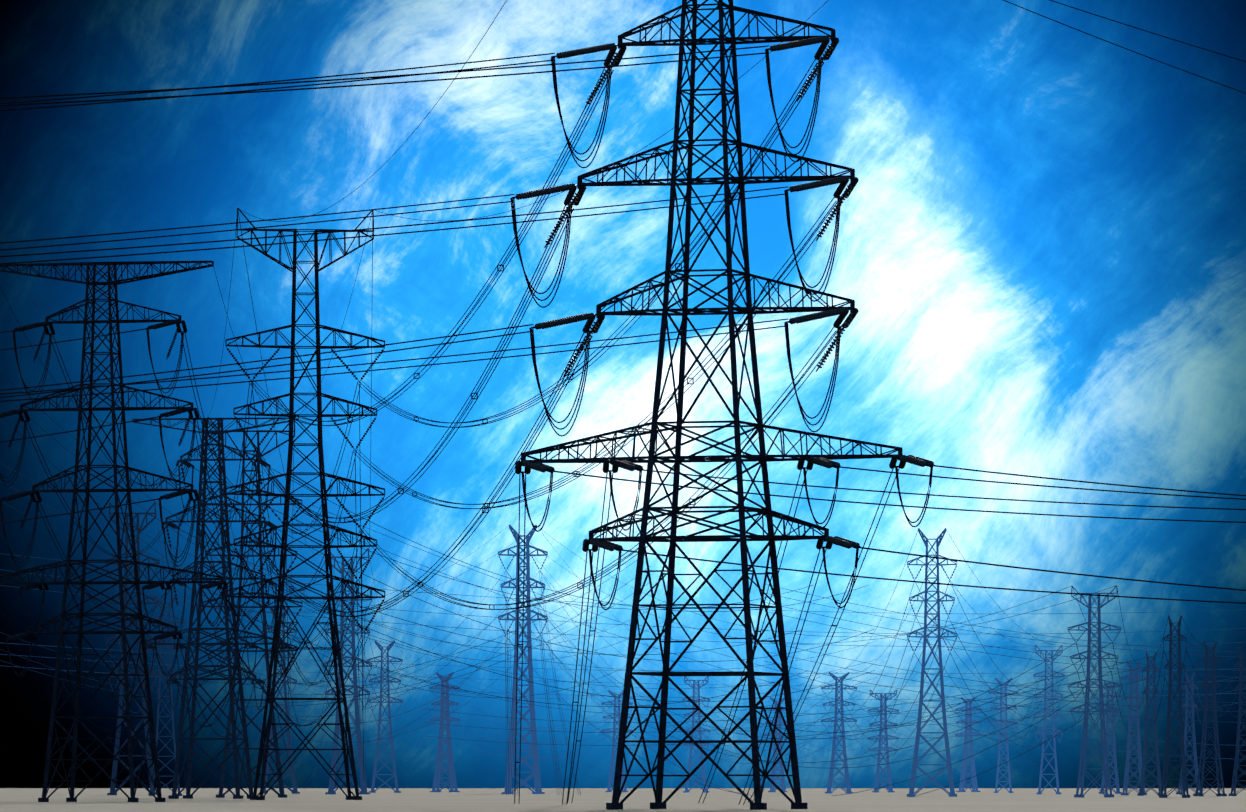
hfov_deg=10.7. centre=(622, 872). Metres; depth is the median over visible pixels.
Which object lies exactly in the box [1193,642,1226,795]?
tower
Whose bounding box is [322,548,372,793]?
tower
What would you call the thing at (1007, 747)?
tower
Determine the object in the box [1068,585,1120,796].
tower
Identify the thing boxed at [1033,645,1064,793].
tower
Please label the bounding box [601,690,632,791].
tower
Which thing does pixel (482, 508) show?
line
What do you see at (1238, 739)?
tower
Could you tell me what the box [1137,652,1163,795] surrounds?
tower
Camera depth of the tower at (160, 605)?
1349.62 m
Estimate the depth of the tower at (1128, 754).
1497.58 m
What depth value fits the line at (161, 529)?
821.75 m
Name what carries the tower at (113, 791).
on the ground
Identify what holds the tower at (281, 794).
on the ground
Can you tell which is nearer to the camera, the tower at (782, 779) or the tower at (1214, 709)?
the tower at (1214, 709)
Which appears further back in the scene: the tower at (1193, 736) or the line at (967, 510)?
the tower at (1193, 736)
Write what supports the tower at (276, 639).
on the ground
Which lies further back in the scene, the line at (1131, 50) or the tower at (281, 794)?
the tower at (281, 794)
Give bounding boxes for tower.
[0,261,227,801]
[105,502,159,794]
[132,417,290,798]
[145,595,184,795]
[201,417,301,797]
[225,208,384,799]
[262,608,299,793]
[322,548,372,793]
[367,640,402,792]
[429,672,459,791]
[498,525,547,793]
[510,0,933,809]
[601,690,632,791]
[682,676,709,792]
[763,698,787,791]
[821,672,856,792]
[868,689,898,791]
[907,528,956,796]
[955,697,981,791]
[989,678,1017,792]
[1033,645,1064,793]
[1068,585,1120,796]
[1099,681,1121,793]
[1121,661,1146,794]
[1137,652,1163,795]
[1159,615,1189,797]
[1176,672,1202,793]
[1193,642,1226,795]
[1229,646,1245,795]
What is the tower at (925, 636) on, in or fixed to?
on the ground
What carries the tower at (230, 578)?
on the ground
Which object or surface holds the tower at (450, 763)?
on the ground
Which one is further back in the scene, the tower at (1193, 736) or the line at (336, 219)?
the tower at (1193, 736)
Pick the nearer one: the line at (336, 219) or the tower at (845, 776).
the line at (336, 219)
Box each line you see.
[0,45,787,401]
[0,266,286,736]
[0,328,161,523]
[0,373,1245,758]
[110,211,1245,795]
[151,527,1061,764]
[153,214,371,726]
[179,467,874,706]
[238,0,842,616]
[505,468,899,804]
[549,465,1245,603]
[1003,0,1245,93]
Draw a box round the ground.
[0,788,1245,811]
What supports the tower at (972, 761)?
on the ground
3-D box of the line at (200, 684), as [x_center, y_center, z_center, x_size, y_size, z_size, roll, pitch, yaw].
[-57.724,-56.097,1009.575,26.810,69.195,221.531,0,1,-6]
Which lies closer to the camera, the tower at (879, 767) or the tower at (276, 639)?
the tower at (276, 639)
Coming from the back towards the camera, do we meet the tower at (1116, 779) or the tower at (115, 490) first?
the tower at (1116, 779)
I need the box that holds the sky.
[0,0,1245,787]
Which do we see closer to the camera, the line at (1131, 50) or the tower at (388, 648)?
the line at (1131, 50)
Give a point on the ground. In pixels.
(496, 800)
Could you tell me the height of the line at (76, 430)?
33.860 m
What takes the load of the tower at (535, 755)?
on the ground
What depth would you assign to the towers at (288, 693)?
1256.90 m
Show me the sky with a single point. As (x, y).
(1040, 255)
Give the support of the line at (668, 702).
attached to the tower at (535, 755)
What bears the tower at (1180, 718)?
on the ground
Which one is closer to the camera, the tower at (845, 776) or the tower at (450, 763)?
the tower at (845, 776)
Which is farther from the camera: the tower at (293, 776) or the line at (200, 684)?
the tower at (293, 776)
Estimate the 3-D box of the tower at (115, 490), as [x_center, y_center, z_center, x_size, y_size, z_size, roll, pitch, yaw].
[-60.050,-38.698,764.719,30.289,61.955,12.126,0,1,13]
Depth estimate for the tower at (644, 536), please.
502.91 m
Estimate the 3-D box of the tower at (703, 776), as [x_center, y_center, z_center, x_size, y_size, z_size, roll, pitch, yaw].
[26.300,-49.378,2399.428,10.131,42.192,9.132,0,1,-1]

